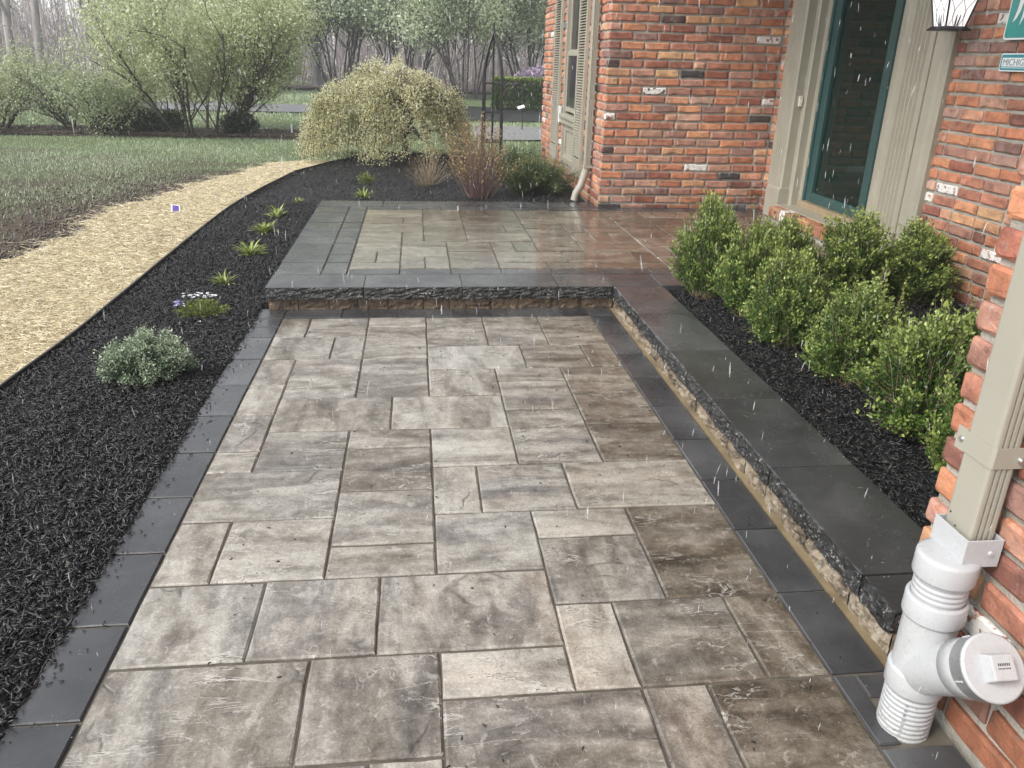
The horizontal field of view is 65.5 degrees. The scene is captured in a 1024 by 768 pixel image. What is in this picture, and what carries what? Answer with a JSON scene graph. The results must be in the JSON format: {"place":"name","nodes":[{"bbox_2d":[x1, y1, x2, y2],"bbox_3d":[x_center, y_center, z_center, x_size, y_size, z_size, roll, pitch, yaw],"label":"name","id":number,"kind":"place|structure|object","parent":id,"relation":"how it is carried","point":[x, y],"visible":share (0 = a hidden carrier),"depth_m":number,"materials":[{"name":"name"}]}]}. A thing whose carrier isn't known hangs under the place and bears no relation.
{"place":"outdoors","nodes":[
{"label":"outdoors","id":0,"kind":"place"},
{"bbox_2d":[0,134,324,249],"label":"lawn grass","id":1,"kind":"structure","parent":0,"point":[227,140],"depth_m":9.82,"materials":[{"name":"green plant"}]},
{"bbox_2d":[0,99,389,112],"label":"road","id":2,"kind":"structure","parent":0,"point":[290,107],"depth_m":18.76,"materials":[{"name":"grey asphalt"}]},
{"bbox_2d":[0,85,415,132],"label":"lawn grass","id":3,"kind":"structure","parent":0,"point":[291,96],"depth_m":16.68,"materials":[{"name":"green plant"}]},
{"bbox_2d":[1,0,537,60],"label":"sky","id":4,"kind":"structure","parent":0,"point":[66,7],"materials":[{"name":"white"}]},
{"bbox_2d":[0,48,539,92],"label":"woodland floor","id":5,"kind":"structure","parent":0,"point":[471,86],"depth_m":34.51,"materials":[{"name":"brown plant"}]},
{"bbox_2d":[0,0,544,85],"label":"distant wood","id":6,"kind":"object","parent":5,"relation":"on","point":[437,64],"depth_m":38.67,"materials":[{"name":"grey plant"}]},
{"bbox_2d":[311,20,323,86],"bbox_3d":[-7.349,-15.870,29.023,2.000,9.500,0.386,-1,22,-7],"label":"utility pole","id":7,"kind":"object","parent":5,"relation":"on","point":[318,80],"depth_m":30.42,"materials":[{"name":"grey wood"}]},
{"bbox_2d":[364,36,369,66],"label":"bare tree","id":8,"kind":"object","parent":5,"relation":"on","point":[365,47],"visible":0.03,"depth_m":40.22,"materials":[{"name":"grey plant"}]},
{"bbox_2d":[0,46,614,308],"bbox_3d":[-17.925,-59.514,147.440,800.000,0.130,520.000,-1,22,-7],"label":"ground","id":9,"kind":"structure","parent":0,"point":[470,100],"depth_m":9.53,"materials":[{"name":"green plant"}]},
{"bbox_2d":[0,0,16,70],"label":"bare tree","id":10,"kind":"object","parent":9,"relation":"on","point":[6,10],"visible":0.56,"depth_m":22.12,"materials":[{"name":"grey plant"}]},
{"bbox_2d":[29,0,44,90],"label":"bare tree","id":11,"kind":"object","parent":9,"relation":"on","point":[35,16],"visible":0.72,"depth_m":22.39,"materials":[{"name":"grey plant"}]},
{"bbox_2d":[78,0,96,73],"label":"bare tree","id":12,"kind":"object","parent":9,"relation":"on","point":[86,41],"visible":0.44,"depth_m":34.81,"materials":[{"name":"grey plant"}]},
{"bbox_2d":[0,180,258,381],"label":"straw strip","id":13,"kind":"object","parent":9,"relation":"on","point":[7,369],"visible":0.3,"depth_m":4.51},
{"bbox_2d":[0,160,327,383],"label":"straw","id":14,"kind":"object","parent":13,"relation":"on","point":[222,193],"visible":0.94,"depth_m":5.37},
{"bbox_2d":[171,204,179,210],"bbox_3d":[-2.796,-1.452,6.617,0.082,0.076,0.080,-9,25,-25],"label":"plant tag","id":15,"kind":"object","parent":14,"relation":"on","point":[175,207],"visible":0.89,"depth_m":6.62,"materials":[{"name":"purple plastic"}]},
{"bbox_2d":[0,169,285,307],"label":"grass","id":16,"kind":"object","parent":9,"relation":"on","point":[190,177],"visible":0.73,"depth_m":6.73,"materials":[{"name":"green plant"}]},
{"bbox_2d":[87,0,200,85],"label":"multi stem tree","id":17,"kind":"object","parent":9,"relation":"on","point":[140,18],"visible":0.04,"depth_m":26.23,"materials":[{"name":"green plant"}]},
{"bbox_2d":[0,123,320,139],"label":"brown mulch","id":18,"kind":"object","parent":9,"relation":"on","point":[269,132],"visible":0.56,"depth_m":12.50,"materials":[{"name":"brown soil"}]},
{"bbox_2d":[0,27,89,128],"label":"flowering shrub","id":19,"kind":"object","parent":18,"relation":"on","point":[10,119],"visible":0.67,"depth_m":12.10,"materials":[{"name":"green plant"}]},
{"bbox_2d":[0,44,166,136],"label":"flowering shrub","id":20,"kind":"object","parent":18,"relation":"on","point":[103,92],"visible":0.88,"depth_m":11.96,"materials":[{"name":"green plant"}]},
{"bbox_2d":[86,112,127,132],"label":"dark shrub","id":21,"kind":"object","parent":18,"relation":"on","point":[117,127],"visible":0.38,"depth_m":12.40,"materials":[{"name":"green plant"}]},
{"bbox_2d":[124,106,161,131],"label":"dark shrub","id":22,"kind":"object","parent":18,"relation":"on","point":[148,121],"visible":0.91,"depth_m":12.41,"materials":[{"name":"green plant"}]},
{"bbox_2d":[155,108,185,131],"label":"dark shrub","id":23,"kind":"object","parent":18,"relation":"on","point":[175,120],"visible":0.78,"depth_m":12.49,"materials":[{"name":"green plant"}]},
{"bbox_2d":[45,0,334,137],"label":"flowering shrub","id":24,"kind":"object","parent":18,"relation":"on","point":[213,55],"visible":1,"depth_m":11.89,"materials":[{"name":"green plant"}]},
{"bbox_2d":[219,109,261,134],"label":"dark shrub","id":25,"kind":"object","parent":18,"relation":"on","point":[243,123],"visible":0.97,"depth_m":12.54,"materials":[{"name":"green plant"}]},
{"bbox_2d":[0,153,368,396],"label":"bed edging","id":26,"kind":"object","parent":9,"relation":"on","point":[6,383],"visible":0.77,"depth_m":4.69,"materials":[{"name":"black metal"}]},
{"bbox_2d":[164,0,359,90],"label":"multi stem tree","id":27,"kind":"object","parent":9,"relation":"on","point":[313,2],"visible":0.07,"depth_m":25.06,"materials":[{"name":"green plant"}]},
{"bbox_2d":[0,152,588,742],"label":"mulch bed","id":28,"kind":"object","parent":9,"relation":"on","point":[132,330],"visible":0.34,"depth_m":3.25,"materials":[{"name":"black wood"}]},
{"bbox_2d":[91,324,202,387],"bbox_3d":[-1.600,-0.131,3.502,0.441,0.266,0.382,-8,24,-21],"label":"dwarf spruce","id":29,"kind":"object","parent":28,"relation":"on","point":[141,356],"visible":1,"depth_m":3.42,"materials":[{"name":"green plant"}]},
{"bbox_2d":[173,292,231,321],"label":"flowering groundcover","id":30,"kind":"object","parent":28,"relation":"on","point":[200,307],"visible":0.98,"depth_m":4.33,"materials":[{"name":"green plant"}]},
{"bbox_2d":[209,270,235,285],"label":"strap leaf tuft","id":31,"kind":"object","parent":28,"relation":"on","point":[222,278],"visible":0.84,"depth_m":4.87,"materials":[{"name":"green plant"}]},
{"bbox_2d":[233,240,271,256],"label":"strap leaf tuft","id":32,"kind":"object","parent":28,"relation":"on","point":[248,249],"visible":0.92,"depth_m":5.44,"materials":[{"name":"green plant"}]},
{"bbox_2d":[248,220,277,233],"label":"strap leaf tuft","id":33,"kind":"object","parent":28,"relation":"on","point":[264,228],"visible":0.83,"depth_m":5.98,"materials":[{"name":"green plant"}]},
{"bbox_2d":[262,205,287,217],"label":"strap leaf tuft","id":34,"kind":"object","parent":28,"relation":"on","point":[278,213],"visible":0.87,"depth_m":6.44,"materials":[{"name":"green plant"}]},
{"bbox_2d":[355,187,373,198],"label":"strap leaf tuft","id":35,"kind":"object","parent":28,"relation":"on","point":[363,194],"visible":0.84,"depth_m":7.39,"materials":[{"name":"green plant"}]},
{"bbox_2d":[356,172,375,183],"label":"tuft","id":36,"kind":"object","parent":28,"relation":"on","point":[363,177],"visible":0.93,"depth_m":8.23,"materials":[{"name":"green plant"}]},
{"bbox_2d":[292,52,478,165],"bbox_3d":[-1.584,-3.495,10.069,2.498,1.316,2.160,-1,22,-7],"label":"weeping maple","id":37,"kind":"object","parent":28,"relation":"on","point":[374,88],"visible":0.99,"depth_m":9.60,"materials":[{"name":"green plant"}]},
{"bbox_2d":[401,148,450,186],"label":"twiggy shrub","id":38,"kind":"object","parent":28,"relation":"on","point":[428,181],"visible":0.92,"depth_m":8.15,"materials":[{"name":"brown plant"}]},
{"bbox_2d":[442,111,521,198],"bbox_3d":[-0.291,-2.136,7.487,0.779,0.804,0.669,-1,22,-7],"label":"twiggy shrub","id":39,"kind":"object","parent":28,"relation":"on","point":[481,177],"visible":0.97,"depth_m":7.47,"materials":[{"name":"brown plant"}]},
{"bbox_2d":[481,23,503,158],"bbox_3d":[-0.247,-3.749,10.289,0.260,1.680,0.258,3,22,3],"label":"garden trellis","id":40,"kind":"object","parent":28,"relation":"on","point":[494,40],"visible":0.85,"depth_m":10.24,"materials":[{"name":"black metal"}]},
{"bbox_2d":[488,139,552,180],"bbox_3d":[0.113,-2.419,8.653,0.829,0.478,0.708,-1,22,-7],"label":"juniper","id":41,"kind":"object","parent":28,"relation":"on","point":[513,154],"visible":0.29,"depth_m":8.57,"materials":[{"name":"green plant"}]},
{"bbox_2d":[495,151,580,195],"bbox_3d":[0.218,-2.086,7.869,0.877,0.486,0.780,-12,26,-31],"label":"juniper","id":42,"kind":"object","parent":28,"relation":"on","point":[532,178],"visible":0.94,"depth_m":7.78,"materials":[{"name":"green plant"}]},
{"bbox_2d":[303,0,392,87],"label":"multi stem tree","id":43,"kind":"object","parent":9,"relation":"on","point":[357,34],"visible":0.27,"depth_m":26.85,"materials":[{"name":"green plant"}]},
{"bbox_2d":[381,35,388,66],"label":"bare tree","id":44,"kind":"object","parent":9,"relation":"on","point":[385,52],"visible":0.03,"depth_m":43.07,"materials":[{"name":"grey plant"}]},
{"bbox_2d":[307,0,473,71],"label":"multi stem tree","id":45,"kind":"object","parent":9,"relation":"on","point":[372,16],"visible":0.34,"depth_m":25.29,"materials":[{"name":"green plant"}]},
{"bbox_2d":[397,32,407,64],"bbox_3d":[-3.890,-18.927,34.290,7.602,11.377,6.683,2,22,2],"label":"bare tree","id":46,"kind":"object","parent":9,"relation":"on","point":[403,57],"visible":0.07,"depth_m":35.29,"materials":[{"name":"grey plant"}]},
{"bbox_2d":[416,49,421,69],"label":"bare tree","id":47,"kind":"object","parent":9,"relation":"on","point":[420,61],"depth_m":43.00,"materials":[{"name":"grey plant"}]},
{"bbox_2d":[363,0,545,98],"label":"multi stem tree","id":48,"kind":"object","parent":9,"relation":"on","point":[481,17],"visible":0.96,"depth_m":24.27,"materials":[{"name":"green plant"}]},
{"bbox_2d":[0,307,970,767],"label":"walkway","id":49,"kind":"structure","parent":9,"relation":"on","point":[366,623],"depth_m":2.19,"materials":[{"name":"stone"}]},
{"bbox_2d":[0,314,258,742],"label":"stray bark bits","id":50,"kind":"object","parent":49,"relation":"on","point":[103,625],"visible":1,"depth_m":2.26,"materials":[{"name":"black wood"}]},
{"bbox_2d":[89,324,840,767],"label":"stray bark bits","id":51,"kind":"object","parent":49,"relation":"on","point":[505,526],"visible":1,"depth_m":2.27,"materials":[{"name":"brown wood"}]},
{"bbox_2d":[613,286,922,655],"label":"garden wall","id":52,"kind":"structure","parent":49,"relation":"on","point":[852,530],"depth_m":2.64,"materials":[{"name":"grey stone"}]},
{"bbox_2d":[876,513,1023,743],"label":"drain fitting","id":53,"kind":"object","parent":49,"relation":"on","point":[932,660],"visible":0.98,"depth_m":1.60,"materials":[{"name":"white plastic"}]},
{"bbox_2d":[495,26,508,75],"bbox_3d":[-1.375,-17.403,29.241,8.367,12.523,7.356,9,24,18],"label":"bare tree","id":54,"kind":"object","parent":9,"relation":"on","point":[497,69],"visible":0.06,"depth_m":31.50,"materials":[{"name":"grey plant"}]},
{"bbox_2d":[463,106,542,120],"bbox_3d":[4.077,-6.599,19.655,11.200,0.020,5.000,-1,22,-7],"label":"dark border bed","id":55,"kind":"object","parent":9,"relation":"on","point":[473,112],"visible":0.1,"depth_m":18.64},
{"bbox_2d":[490,75,543,110],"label":"clipped hedge","id":56,"kind":"object","parent":55,"relation":"on","point":[510,101],"visible":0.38,"depth_m":20.22,"materials":[{"name":"green plant"}]},
{"bbox_2d":[471,126,541,139],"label":"gravel path","id":57,"kind":"structure","parent":9,"relation":"on","point":[530,133],"depth_m":14.36,"materials":[{"name":"grey gravel"}]},
{"bbox_2d":[517,105,524,129],"bbox_3d":[0.165,-4.996,14.942,0.135,0.462,0.097,-1,22,-7],"label":"garden stake","id":58,"kind":"object","parent":57,"relation":"on","point":[521,107],"visible":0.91,"depth_m":14.89,"materials":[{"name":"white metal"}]},
{"bbox_2d":[469,0,546,95],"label":"multi stem tree","id":59,"kind":"object","parent":9,"relation":"on","point":[532,31],"visible":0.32,"depth_m":26.21,"materials":[{"name":"green plant"}]},
{"bbox_2d":[510,64,543,104],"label":"rhododendron","id":60,"kind":"object","parent":9,"relation":"on","point":[538,71],"visible":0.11,"depth_m":22.43,"materials":[{"name":"purple plant"}]},
{"bbox_2d":[540,0,1023,767],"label":"brick house","id":61,"kind":"structure","parent":9,"relation":"on","point":[808,112],"depth_m":6.08,"materials":[{"name":"brick"}]},
{"bbox_2d":[549,0,591,177],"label":"window","id":62,"kind":"structure","parent":61,"relation":"in","point":[578,11],"depth_m":8.38,"materials":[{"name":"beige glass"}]},
{"bbox_2d":[570,0,599,200],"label":"downspout","id":63,"kind":"object","parent":61,"relation":"attached to","point":[580,185],"visible":1,"depth_m":7.09,"materials":[{"name":"beige metal"}]},
{"bbox_2d":[763,0,960,250],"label":"doorway","id":64,"kind":"structure","parent":61,"relation":"in","point":[864,92],"depth_m":5.82,"materials":[{"name":"beige wood"}]},
{"bbox_2d":[926,0,978,31],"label":"wall lantern","id":65,"kind":"object","parent":61,"relation":"attached to","point":[951,15],"depth_m":4.37,"materials":[{"name":"white glass"}]},
{"bbox_2d":[946,233,1023,540],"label":"downspout","id":66,"kind":"object","parent":61,"relation":"attached to","point":[988,443],"visible":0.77,"depth_m":1.50,"materials":[{"name":"beige metal"}]},
{"bbox_2d":[999,53,1023,71],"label":"wall sign","id":67,"kind":"object","parent":61,"relation":"attached to","point":[1012,62],"visible":1,"depth_m":4.14,"materials":[{"name":"white metal"}]},
{"bbox_2d":[1003,0,1023,39],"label":"wall sign","id":68,"kind":"object","parent":61,"relation":"attached to","point":[1014,28],"visible":1,"depth_m":4.11,"materials":[{"name":"teal metal"}]},
{"bbox_2d":[313,111,541,160],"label":"lawn grass","id":69,"kind":"structure","parent":0,"point":[525,124],"depth_m":12.31,"materials":[{"name":"green plant"}]},
{"bbox_2d":[265,200,826,310],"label":"patio","id":70,"kind":"structure","parent":0,"point":[344,255],"depth_m":5.29,"materials":[{"name":"stone"}]},
{"bbox_2d":[667,288,981,528],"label":"mulch chips","id":71,"kind":"object","parent":0,"point":[850,396],"visible":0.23,"depth_m":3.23,"materials":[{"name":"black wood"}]},
{"bbox_2d":[667,189,742,300],"bbox_3d":[1.135,-0.801,4.545,0.449,0.627,0.425,12,25,25],"label":"boxwood","id":72,"kind":"object","parent":71,"relation":"on","point":[700,258],"visible":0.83,"depth_m":4.47,"materials":[{"name":"green plant"}]},
{"bbox_2d":[706,195,795,317],"bbox_3d":[1.281,-0.657,4.203,0.435,0.639,0.471,-8,24,-22],"label":"boxwood","id":73,"kind":"object","parent":71,"relation":"on","point":[737,273],"visible":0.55,"depth_m":4.14,"materials":[{"name":"green plant"}]},
{"bbox_2d":[736,242,833,348],"bbox_3d":[1.312,-0.417,3.806,0.465,0.516,0.458,-15,27,-34],"label":"boxwood","id":74,"kind":"object","parent":71,"relation":"on","point":[791,298],"visible":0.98,"depth_m":3.72,"materials":[{"name":"green plant"}]},
{"bbox_2d":[771,213,823,284],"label":"boxwood","id":75,"kind":"object","parent":71,"relation":"on","point":[792,228],"visible":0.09,"depth_m":4.49,"materials":[{"name":"green plant"}]},
{"bbox_2d":[795,257,912,387],"bbox_3d":[1.478,-0.241,3.364,0.472,0.532,0.430,7,23,12],"label":"boxwood","id":76,"kind":"object","parent":71,"relation":"on","point":[852,326],"visible":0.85,"depth_m":3.32,"materials":[{"name":"green plant"}]},
{"bbox_2d":[806,198,909,303],"bbox_3d":[1.959,-0.739,4.537,0.576,0.596,0.524,17,27,33],"label":"boxwood","id":77,"kind":"object","parent":71,"relation":"on","point":[861,247],"visible":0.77,"depth_m":4.45,"materials":[{"name":"green plant"}]},
{"bbox_2d":[838,292,981,443],"bbox_3d":[1.546,-0.046,2.878,0.547,0.514,0.518,-10,25,-27],"label":"boxwood","id":78,"kind":"object","parent":71,"relation":"on","point":[907,381],"visible":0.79,"depth_m":2.84,"materials":[{"name":"green plant"}]},
{"bbox_2d":[879,216,963,305],"bbox_3d":[2.326,-0.719,4.588,0.561,0.504,0.532,21,29,39],"label":"boxwood","id":79,"kind":"object","parent":71,"relation":"on","point":[926,266],"visible":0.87,"depth_m":4.48,"materials":[{"name":"green plant"}]},
{"bbox_2d":[919,365,972,471],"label":"boxwood","id":80,"kind":"object","parent":71,"relation":"on","point":[937,441],"visible":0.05,"depth_m":2.59,"materials":[{"name":"green plant"}]}
]}

